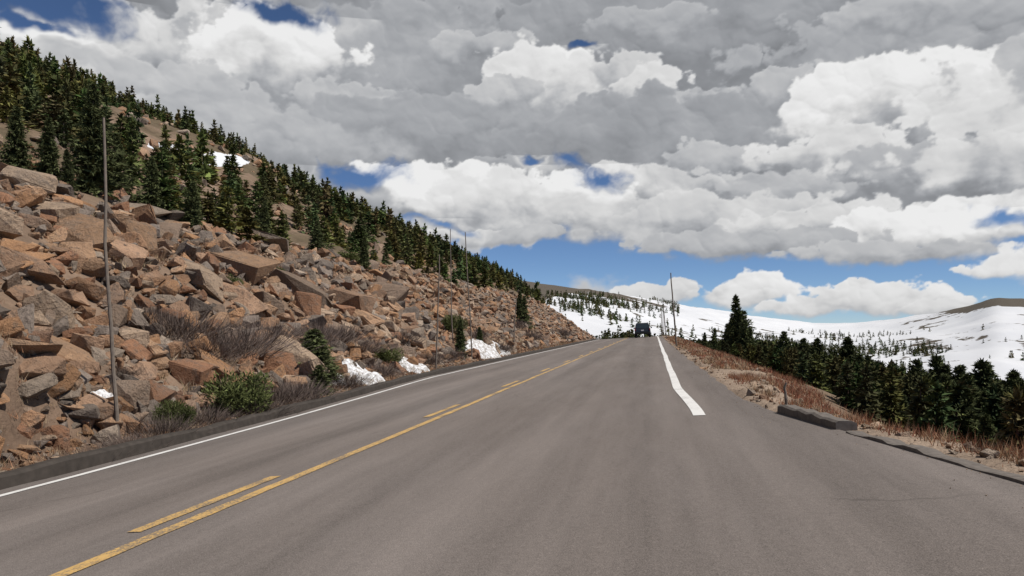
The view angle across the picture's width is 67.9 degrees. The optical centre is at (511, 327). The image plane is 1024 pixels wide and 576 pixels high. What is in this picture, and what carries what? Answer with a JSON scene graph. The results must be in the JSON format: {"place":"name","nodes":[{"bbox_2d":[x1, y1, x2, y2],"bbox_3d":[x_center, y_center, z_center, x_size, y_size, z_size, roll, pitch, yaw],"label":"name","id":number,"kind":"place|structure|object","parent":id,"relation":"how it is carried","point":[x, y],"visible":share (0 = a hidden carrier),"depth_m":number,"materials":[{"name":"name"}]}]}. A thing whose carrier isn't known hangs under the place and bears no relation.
{"place":"outdoors","nodes":[
{"label":"outdoors","id":0,"kind":"place"},
{"bbox_2d":[0,0,1023,317],"bbox_3d":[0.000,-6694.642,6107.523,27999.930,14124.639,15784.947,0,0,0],"label":"sky","id":1,"kind":"structure","parent":0,"point":[864,132],"depth_m":12866.94,"materials":[{"name":"white"}]},
{"bbox_2d":[0,336,1023,575],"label":"road","id":2,"kind":"structure","parent":0,"point":[618,459],"depth_m":5.75,"materials":[{"name":"asphalt"}]},
{"bbox_2d":[128,476,278,531],"bbox_3d":[-2.428,1.405,6.227,0.122,0.012,2.000,0,0,11],"label":"yellow dash line","id":3,"kind":"object","parent":2,"relation":"on","point":[177,514],"visible":1,"depth_m":5.99,"materials":[{"name":"paint"}]},
{"bbox_2d":[0,339,598,496],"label":"edge line","id":4,"kind":"object","parent":2,"relation":"on","point":[211,439],"visible":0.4,"depth_m":10.53,"materials":[{"name":"white paint"}]},
{"bbox_2d":[0,338,599,489],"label":"hillside kerb","id":5,"kind":"structure","parent":2,"relation":"on","point":[50,468],"depth_m":10.74,"materials":[{"name":"concrete"}]},
{"bbox_2d":[49,338,626,575],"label":"yellow solid line","id":6,"kind":"object","parent":2,"relation":"on","point":[97,559],"visible":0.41,"depth_m":5.95,"materials":[{"name":"paint"}]},
{"bbox_2d":[425,404,460,416],"bbox_3d":[-1.167,1.396,12.909,0.122,0.012,2.000,0,0,11],"label":"yellow dash line","id":7,"kind":"object","parent":2,"relation":"on","point":[432,414],"visible":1,"depth_m":12.85,"materials":[{"name":"paint"}]},
{"bbox_2d":[633,322,651,337],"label":"suv car","id":8,"kind":"object","parent":2,"relation":"on","point":[641,328],"visible":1,"depth_m":92.81,"materials":[{"name":"paint"}]},
{"bbox_2d":[657,336,704,414],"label":"edge line","id":9,"kind":"object","parent":2,"relation":"on","point":[693,405],"visible":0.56,"depth_m":14.18,"materials":[{"name":"white paint"}]},
{"bbox_2d":[777,405,857,430],"bbox_3d":[3.537,1.154,8.902,0.237,0.378,1.825,0,0,0],"label":"kerb stone","id":10,"kind":"object","parent":2,"relation":"on","point":[826,419],"visible":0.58,"depth_m":8.58,"materials":[{"name":"concrete"}]},
{"bbox_2d":[846,431,1023,483],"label":"kerb edging","id":11,"kind":"object","parent":2,"relation":"on","point":[941,456],"visible":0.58,"depth_m":6.16,"materials":[{"name":"concrete"}]},
{"bbox_2d":[0,43,1023,474],"bbox_3d":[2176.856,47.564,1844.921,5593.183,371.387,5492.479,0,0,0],"label":"terrain","id":12,"kind":"structure","parent":0,"point":[964,335],"depth_m":697.51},
{"bbox_2d":[0,105,36,170],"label":"spruce tree","id":13,"kind":"object","parent":12,"relation":"on","point":[17,155],"visible":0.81,"depth_m":22.29,"materials":[{"name":"plant"}]},
{"bbox_2d":[28,116,62,179],"bbox_3d":[-13.886,-5.145,22.611,1.012,2.360,1.039,0,0,-24],"label":"spruce tree","id":14,"kind":"object","parent":12,"relation":"on","point":[49,156],"visible":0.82,"depth_m":22.56,"materials":[{"name":"plant"}]},
{"bbox_2d":[59,148,77,194],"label":"spruce tree","id":15,"kind":"object","parent":12,"relation":"on","point":[67,174],"visible":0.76,"depth_m":22.70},
{"bbox_2d":[54,443,146,461],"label":"bare shrub","id":16,"kind":"object","parent":12,"relation":"on","point":[79,451],"visible":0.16,"depth_m":9.64,"materials":[{"name":"plant"}]},
{"bbox_2d":[90,389,112,397],"bbox_3d":[-6.322,1.422,11.707,0.320,0.951,0.700,0,0,11],"label":"snow patch","id":17,"kind":"object","parent":12,"relation":"on","point":[103,393],"visible":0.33,"depth_m":11.73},
{"bbox_2d":[68,83,142,201],"bbox_3d":[-13.799,-6.183,25.419,2.379,4.007,2.314,2,0,5],"label":"spruce tree","id":18,"kind":"object","parent":12,"relation":"on","point":[88,166],"visible":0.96,"depth_m":25.12,"materials":[{"name":"plant"}]},
{"bbox_2d":[102,117,119,438],"bbox_3d":[-5.811,-0.623,11.021,0.249,4.851,0.078,0,0,-11],"label":"snow marker pole","id":19,"kind":"object","parent":12,"relation":"on","point":[114,386],"visible":0.91,"depth_m":11.00,"materials":[{"name":"grey wood"}]},
{"bbox_2d":[102,136,140,201],"bbox_3d":[-13.779,-5.470,26.713,1.624,2.577,1.458,-2,-1,42],"label":"spruce tree","id":20,"kind":"object","parent":12,"relation":"on","point":[123,181],"visible":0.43,"depth_m":26.50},
{"bbox_2d":[77,430,175,448],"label":"bare shrub","id":21,"kind":"object","parent":12,"relation":"on","point":[118,440],"visible":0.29,"depth_m":10.44,"materials":[{"name":"plant"}]},
{"bbox_2d":[106,363,148,377],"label":"bare shrub","id":22,"kind":"object","parent":12,"relation":"on","point":[126,371],"visible":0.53,"depth_m":13.12,"materials":[{"name":"plant"}]},
{"bbox_2d":[137,156,167,209],"bbox_3d":[-12.741,-5.020,26.804,1.096,2.202,1.082,0,0,-9],"label":"spruce tree","id":23,"kind":"object","parent":12,"relation":"on","point":[152,189],"visible":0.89,"depth_m":26.79,"materials":[{"name":"plant"}]},
{"bbox_2d":[125,302,187,321],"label":"bare shrub","id":24,"kind":"object","parent":12,"relation":"on","point":[154,311],"visible":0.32,"depth_m":16.44,"materials":[{"name":"plant"}]},
{"bbox_2d":[151,398,197,429],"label":"juniper shrub","id":25,"kind":"object","parent":12,"relation":"on","point":[175,408],"visible":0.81,"depth_m":12.22,"materials":[{"name":"green plant"}]},
{"bbox_2d":[120,410,238,438],"bbox_3d":[-5.316,1.453,11.528,1.810,0.479,1.843,0,0,36],"label":"bare shrub","id":26,"kind":"object","parent":12,"relation":"on","point":[156,429],"visible":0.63,"depth_m":11.47,"materials":[{"name":"brown bare twigs"}]},
{"bbox_2d":[178,181,205,230],"bbox_3d":[-11.772,-4.350,27.697,1.300,2.036,1.351,2,-1,-42],"label":"spruce tree","id":27,"kind":"object","parent":12,"relation":"on","point":[194,211],"visible":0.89,"depth_m":27.51,"materials":[{"name":"plant"}]},
{"bbox_2d":[116,303,279,340],"bbox_3d":[-7.271,-0.167,16.538,3.644,0.952,3.861,0,0,33],"label":"bare shrub","id":28,"kind":"object","parent":12,"relation":"on","point":[175,325],"visible":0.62,"depth_m":16.30,"materials":[{"name":"brown bare twigs"}]},
{"bbox_2d":[160,325,261,360],"bbox_3d":[-6.639,0.307,16.196,2.732,0.856,3.158,0,0,-22],"label":"bare shrub","id":29,"kind":"object","parent":12,"relation":"on","point":[223,350],"visible":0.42,"depth_m":16.08,"materials":[{"name":"brown bare twigs"}]},
{"bbox_2d":[210,188,229,224],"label":"spruce tree","id":30,"kind":"object","parent":12,"relation":"on","point":[217,212],"visible":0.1,"depth_m":31.66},
{"bbox_2d":[180,401,275,427],"bbox_3d":[-5.271,1.449,12.955,2.025,0.469,2.061,0,0,-41],"label":"bare shrub","id":31,"kind":"object","parent":12,"relation":"on","point":[207,415],"visible":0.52,"depth_m":12.91,"materials":[{"name":"plant"}]},
{"bbox_2d":[226,273,243,283],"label":"juniper shrub","id":32,"kind":"object","parent":12,"relation":"on","point":[233,279],"visible":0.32,"depth_m":22.57,"materials":[{"name":"green plant"}]},
{"bbox_2d":[197,368,274,417],"bbox_3d":[-5.180,1.260,14.277,1.413,1.049,1.537,0,0,-14],"label":"juniper shrub","id":33,"kind":"object","parent":12,"relation":"on","point":[238,394],"visible":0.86,"depth_m":14.05,"materials":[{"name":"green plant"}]},
{"bbox_2d":[174,316,334,358],"bbox_3d":[-6.246,0.148,17.332,3.811,1.087,4.037,0,0,16],"label":"bare shrub","id":34,"kind":"object","parent":12,"relation":"on","point":[266,345],"visible":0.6,"depth_m":17.16,"materials":[{"name":"plant"}]},
{"bbox_2d":[254,201,272,233],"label":"spruce tree","id":35,"kind":"object","parent":12,"relation":"on","point":[262,220],"visible":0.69,"depth_m":35.23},
{"bbox_2d":[230,315,310,343],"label":"bare shrub","id":36,"kind":"object","parent":12,"relation":"on","point":[282,333],"visible":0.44,"depth_m":19.32,"materials":[{"name":"plant"}]},
{"bbox_2d":[206,395,335,418],"bbox_3d":[-4.945,1.454,14.344,2.534,0.522,2.580,0,0,34],"label":"bare shrub","id":37,"kind":"object","parent":12,"relation":"on","point":[258,408],"visible":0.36,"depth_m":14.09,"materials":[{"name":"plant"}]},
{"bbox_2d":[0,27,545,303],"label":"hillside forest","id":38,"kind":"object","parent":12,"relation":"on","point":[30,79],"visible":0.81,"depth_m":55.82,"materials":[{"name":"plant"}]},
{"bbox_2d":[255,378,324,406],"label":"bare shrub","id":39,"kind":"object","parent":12,"relation":"on","point":[279,394],"visible":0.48,"depth_m":15.91,"materials":[{"name":"plant"}]},
{"bbox_2d":[0,106,594,471],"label":"boulder slope","id":40,"kind":"structure","parent":12,"relation":"on","point":[66,369],"depth_m":18.59,"materials":[{"name":"stone"}]},
{"bbox_2d":[264,375,353,401],"bbox_3d":[-4.744,1.302,16.913,2.648,0.701,2.695,0,0,-14],"label":"bare shrub","id":41,"kind":"object","parent":12,"relation":"on","point":[316,393],"visible":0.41,"depth_m":16.82,"materials":[{"name":"plant"}]},
{"bbox_2d":[301,339,332,382],"bbox_3d":[-5.158,0.864,19.186,1.098,1.182,1.118,0,0,38],"label":"spruce tree","id":42,"kind":"object","parent":12,"relation":"on","point":[309,343],"visible":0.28,"depth_m":19.18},
{"bbox_2d":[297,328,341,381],"bbox_3d":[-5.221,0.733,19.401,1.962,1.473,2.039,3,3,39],"label":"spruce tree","id":43,"kind":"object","parent":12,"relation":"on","point":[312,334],"visible":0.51,"depth_m":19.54,"materials":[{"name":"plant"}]},
{"bbox_2d":[307,220,334,258],"bbox_3d":[-9.430,-4.169,37.059,1.377,2.158,1.432,1,0,36],"label":"spruce tree","id":44,"kind":"object","parent":12,"relation":"on","point":[316,240],"visible":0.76,"depth_m":36.78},
{"bbox_2d":[306,365,338,395],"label":"spruce tree","id":45,"kind":"object","parent":12,"relation":"on","point":[318,373],"visible":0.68,"depth_m":18.06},
{"bbox_2d":[294,317,350,344],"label":"bare shrub","id":46,"kind":"object","parent":12,"relation":"on","point":[327,336],"visible":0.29,"depth_m":22.11,"materials":[{"name":"plant"}]},
{"bbox_2d":[320,338,342,381],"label":"spruce tree","id":47,"kind":"object","parent":12,"relation":"on","point":[334,365],"visible":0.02,"depth_m":20.14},
{"bbox_2d":[308,318,382,344],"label":"bare shrub","id":48,"kind":"object","parent":12,"relation":"on","point":[350,335],"visible":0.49,"depth_m":24.05,"materials":[{"name":"plant"}]},
{"bbox_2d":[337,249,359,260],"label":"juniper shrub","id":49,"kind":"object","parent":12,"relation":"on","point":[352,256],"visible":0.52,"depth_m":41.84,"materials":[{"name":"green plant"}]},
{"bbox_2d":[331,366,378,389],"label":"bare shrub","id":50,"kind":"object","parent":12,"relation":"on","point":[345,382],"visible":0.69,"depth_m":19.96,"materials":[{"name":"plant"}]},
{"bbox_2d":[342,358,384,384],"bbox_3d":[-4.461,1.732,22.072,1.626,1.704,2.400,0,0,11],"label":"snow patch","id":51,"kind":"object","parent":12,"relation":"on","point":[357,368],"visible":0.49,"depth_m":21.67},
{"bbox_2d":[356,236,371,270],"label":"spruce tree","id":52,"kind":"object","parent":12,"relation":"on","point":[363,260],"visible":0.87,"depth_m":40.26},
{"bbox_2d":[349,335,418,352],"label":"bare shrub","id":53,"kind":"object","parent":12,"relation":"on","point":[367,346],"visible":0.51,"depth_m":25.41,"materials":[{"name":"plant"}]},
{"bbox_2d":[364,358,412,377],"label":"bare shrub","id":54,"kind":"object","parent":12,"relation":"on","point":[388,371],"visible":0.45,"depth_m":23.65,"materials":[{"name":"plant"}]},
{"bbox_2d":[374,344,404,362],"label":"juniper shrub","id":55,"kind":"object","parent":12,"relation":"on","point":[386,356],"visible":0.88,"depth_m":26.06,"materials":[{"name":"green plant"}]},
{"bbox_2d":[386,327,435,344],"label":"bare shrub","id":56,"kind":"object","parent":12,"relation":"on","point":[401,338],"visible":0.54,"depth_m":30.23,"materials":[{"name":"plant"}]},
{"bbox_2d":[399,357,429,372],"bbox_3d":[-3.607,1.524,27.415,1.154,0.982,2.000,0,0,11],"label":"snow patch","id":57,"kind":"object","parent":12,"relation":"on","point":[418,368],"visible":0.59,"depth_m":27.02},
{"bbox_2d":[417,349,456,364],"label":"bare shrub","id":58,"kind":"object","parent":12,"relation":"on","point":[431,361],"visible":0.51,"depth_m":29.56,"materials":[{"name":"plant"}]},
{"bbox_2d":[435,254,439,368],"bbox_3d":[-2.853,-0.513,29.099,0.183,4.608,0.086,0,0,-11],"label":"snow marker pole","id":59,"kind":"object","parent":12,"relation":"on","point":[437,316],"visible":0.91,"depth_m":29.08,"materials":[{"name":"grey wood"}]},
{"bbox_2d":[450,229,453,343],"bbox_3d":[-2.798,-1.659,35.510,0.200,5.956,0.089,0,0,0],"label":"snow marker pole","id":60,"kind":"object","parent":12,"relation":"on","point":[451,289],"visible":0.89,"depth_m":35.49,"materials":[{"name":"grey wood"}]},
{"bbox_2d":[441,314,467,332],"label":"juniper shrub","id":61,"kind":"object","parent":12,"relation":"on","point":[447,320],"visible":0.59,"depth_m":38.98,"materials":[{"name":"green plant"}]},
{"bbox_2d":[454,319,467,358],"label":"spruce tree","id":62,"kind":"object","parent":12,"relation":"on","point":[460,340],"visible":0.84,"depth_m":35.48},
{"bbox_2d":[442,347,479,360],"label":"bare shrub","id":63,"kind":"object","parent":12,"relation":"on","point":[454,354],"visible":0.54,"depth_m":32.83,"materials":[{"name":"plant"}]},
{"bbox_2d":[465,232,472,358],"bbox_3d":[-2.058,-1.427,36.198,0.378,6.295,0.090,0,0,0],"label":"snow marker pole","id":64,"kind":"object","parent":12,"relation":"on","point":[468,299],"visible":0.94,"depth_m":36.18,"materials":[{"name":"grey wood"}]},
{"bbox_2d":[476,327,484,342],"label":"spruce tree","id":65,"kind":"object","parent":12,"relation":"on","point":[479,335],"visible":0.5,"depth_m":39.77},
{"bbox_2d":[467,327,495,339],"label":"bare shrub","id":66,"kind":"object","parent":12,"relation":"on","point":[475,334],"visible":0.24,"depth_m":41.46,"materials":[{"name":"plant"}]},
{"bbox_2d":[465,338,500,358],"bbox_3d":[-1.655,1.601,39.309,2.234,2.124,4.800,0,0,11],"label":"snow patch","id":67,"kind":"object","parent":12,"relation":"on","point":[485,350],"visible":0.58,"depth_m":38.59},
{"bbox_2d":[491,341,510,355],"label":"snow patch","id":68,"kind":"object","parent":12,"relation":"on","point":[504,353],"visible":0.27,"depth_m":42.83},
{"bbox_2d":[494,340,520,352],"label":"bare shrub","id":69,"kind":"object","parent":12,"relation":"on","point":[502,348],"visible":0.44,"depth_m":42.76,"materials":[{"name":"plant"}]},
{"bbox_2d":[0,193,1023,470],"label":"dry grass","id":70,"kind":"structure","parent":12,"relation":"on","point":[802,389],"depth_m":14.93,"materials":[{"name":"plant"}]},
{"bbox_2d":[0,336,1023,507],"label":"roadside gravel","id":71,"kind":"structure","parent":12,"relation":"on","point":[988,453],"depth_m":10.08,"materials":[{"name":"gravel"}]},
{"bbox_2d":[514,291,522,316],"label":"spruce tree","id":72,"kind":"object","parent":12,"relation":"on","point":[519,301],"visible":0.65,"depth_m":66.89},
{"bbox_2d":[507,317,540,328],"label":"bare shrub","id":73,"kind":"object","parent":12,"relation":"on","point":[518,324],"visible":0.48,"depth_m":60.33,"materials":[{"name":"plant"}]},
{"bbox_2d":[515,296,534,331],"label":"spruce tree","id":74,"kind":"object","parent":12,"relation":"on","point":[523,311],"visible":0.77,"depth_m":64.27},
{"bbox_2d":[522,327,549,339],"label":"bare shrub","id":75,"kind":"object","parent":12,"relation":"on","point":[535,335],"visible":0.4,"depth_m":59.06,"materials":[{"name":"plant"}]},
{"bbox_2d":[551,327,580,335],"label":"bare shrub","id":76,"kind":"object","parent":12,"relation":"on","point":[565,333],"visible":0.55,"depth_m":77.46,"materials":[{"name":"plant"}]},
{"bbox_2d":[670,273,676,346],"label":"snow marker pole","id":77,"kind":"object","parent":12,"relation":"on","point":[673,312],"visible":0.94,"depth_m":43.95,"materials":[{"name":"grey wood"}]},
{"bbox_2d":[700,332,708,347],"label":"spruce tree","id":78,"kind":"object","parent":12,"relation":"on","point":[704,342],"visible":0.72,"depth_m":65.92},
{"bbox_2d":[709,328,718,349],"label":"spruce tree","id":79,"kind":"object","parent":12,"relation":"on","point":[714,340],"visible":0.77,"depth_m":57.89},
{"bbox_2d":[720,323,727,348],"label":"spruce tree","id":80,"kind":"object","parent":12,"relation":"on","point":[723,336],"visible":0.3,"depth_m":49.92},
{"bbox_2d":[718,318,732,351],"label":"spruce tree","id":81,"kind":"object","parent":12,"relation":"on","point":[727,336],"visible":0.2,"depth_m":46.02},
{"bbox_2d":[723,294,743,353],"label":"spruce tree","id":82,"kind":"object","parent":12,"relation":"on","point":[736,315],"visible":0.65,"depth_m":44.88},
{"bbox_2d":[729,320,751,360],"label":"spruce tree","id":83,"kind":"object","parent":12,"relation":"on","point":[743,334],"visible":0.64,"depth_m":43.86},
{"bbox_2d":[743,328,756,357],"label":"spruce tree","id":84,"kind":"object","parent":12,"relation":"on","point":[750,336],"visible":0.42,"depth_m":43.94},
{"bbox_2d":[741,310,761,345],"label":"spruce tree","id":85,"kind":"object","parent":12,"relation":"on","point":[744,316],"visible":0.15,"depth_m":46.72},
{"bbox_2d":[534,281,1023,374],"bbox_3d":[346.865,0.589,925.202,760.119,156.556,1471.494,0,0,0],"label":"distant forest","id":86,"kind":"object","parent":12,"relation":"on","point":[583,297],"visible":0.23,"depth_m":948.96,"materials":[{"name":"plant"}]},
{"bbox_2d":[775,331,791,348],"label":"spruce tree","id":87,"kind":"object","parent":12,"relation":"on","point":[783,337],"visible":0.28,"depth_m":39.95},
{"bbox_2d":[783,383,787,404],"bbox_3d":[3.666,1.012,10.171,0.072,0.560,0.090,0,0,22],"label":"wooden stake","id":88,"kind":"object","parent":12,"relation":"on","point":[785,396],"visible":0.53,"depth_m":10.17,"materials":[{"name":"brown wood"}]},
{"bbox_2d":[797,337,808,350],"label":"spruce tree","id":89,"kind":"object","parent":12,"relation":"on","point":[802,345],"visible":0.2,"depth_m":36.85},
{"bbox_2d":[807,345,814,362],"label":"spruce tree","id":90,"kind":"object","parent":12,"relation":"on","point":[811,349],"visible":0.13,"depth_m":34.94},
{"bbox_2d":[812,337,826,354],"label":"spruce tree","id":91,"kind":"object","parent":12,"relation":"on","point":[817,344],"visible":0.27,"depth_m":35.88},
{"bbox_2d":[838,336,858,362],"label":"spruce tree","id":92,"kind":"object","parent":12,"relation":"on","point":[847,343],"visible":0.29,"depth_m":30.98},
{"bbox_2d":[691,338,1023,454],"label":"valley side forest","id":93,"kind":"object","parent":12,"relation":"on","point":[858,389],"visible":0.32,"depth_m":16.59,"materials":[{"name":"plant"}]},
{"bbox_2d":[855,352,864,365],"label":"spruce tree","id":94,"kind":"object","parent":12,"relation":"on","point":[858,358],"visible":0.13,"depth_m":28.90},
{"bbox_2d":[862,354,873,365],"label":"spruce tree","id":95,"kind":"object","parent":12,"relation":"on","point":[867,357],"visible":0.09,"depth_m":27.99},
{"bbox_2d":[893,394,912,424],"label":"spruce tree","id":96,"kind":"object","parent":12,"relation":"on","point":[904,401],"visible":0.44,"depth_m":17.96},
{"bbox_2d":[901,358,925,380],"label":"spruce tree","id":97,"kind":"object","parent":12,"relation":"on","point":[917,363],"visible":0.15,"depth_m":24.02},
{"bbox_2d":[925,353,945,381],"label":"spruce tree","id":98,"kind":"object","parent":12,"relation":"on","point":[936,362],"visible":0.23,"depth_m":23.01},
{"bbox_2d":[935,362,953,379],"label":"spruce tree","id":99,"kind":"object","parent":12,"relation":"on","point":[944,368],"visible":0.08,"depth_m":22.41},
{"bbox_2d":[939,373,953,411],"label":"spruce tree","id":100,"kind":"object","parent":12,"relation":"on","point":[944,377],"visible":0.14,"depth_m":19.97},
{"bbox_2d":[950,364,967,382],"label":"spruce tree","id":101,"kind":"object","parent":12,"relation":"on","point":[959,370],"visible":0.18,"depth_m":21.92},
{"bbox_2d":[954,417,969,442],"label":"spruce tree","id":102,"kind":"object","parent":12,"relation":"on","point":[962,425],"visible":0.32,"depth_m":13.97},
{"bbox_2d":[954,387,975,415],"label":"spruce tree","id":103,"kind":"object","parent":12,"relation":"on","point":[969,402],"visible":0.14,"depth_m":18.88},
{"bbox_2d":[953,409,980,443],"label":"spruce tree","id":104,"kind":"object","parent":12,"relation":"on","point":[970,414],"visible":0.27,"depth_m":13.96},
{"bbox_2d":[960,372,981,406],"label":"spruce tree","id":105,"kind":"object","parent":12,"relation":"on","point":[967,378],"visible":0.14,"depth_m":20.92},
{"bbox_2d":[973,395,987,424],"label":"spruce tree","id":106,"kind":"object","parent":12,"relation":"on","point":[980,403],"visible":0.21,"depth_m":15.99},
{"bbox_2d":[967,358,1001,397],"bbox_3d":[14.697,3.026,23.014,3.230,4.307,3.107,0,0,17],"label":"spruce tree","id":107,"kind":"object","parent":12,"relation":"on","point":[985,375],"visible":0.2,"depth_m":22.84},
{"bbox_2d":[973,413,997,449],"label":"spruce tree","id":108,"kind":"object","parent":12,"relation":"on","point":[987,429],"visible":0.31,"depth_m":13.44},
{"bbox_2d":[977,381,1003,405],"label":"spruce tree","id":109,"kind":"object","parent":12,"relation":"on","point":[999,390],"visible":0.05,"depth_m":18.96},
{"bbox_2d":[990,398,1006,433],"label":"spruce tree","id":110,"kind":"object","parent":12,"relation":"on","point":[1000,403],"visible":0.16,"depth_m":15.42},
{"bbox_2d":[997,387,1012,402],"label":"spruce tree","id":111,"kind":"object","parent":12,"relation":"on","point":[1007,390],"visible":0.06,"depth_m":17.96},
{"bbox_2d":[999,368,1023,388],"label":"spruce tree","id":112,"kind":"object","parent":12,"relation":"on","point":[1012,375],"visible":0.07,"depth_m":19.90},
{"bbox_2d":[1008,378,1023,390],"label":"spruce tree","id":113,"kind":"object","parent":12,"relation":"on","point":[1019,382],"visible":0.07,"depth_m":18.99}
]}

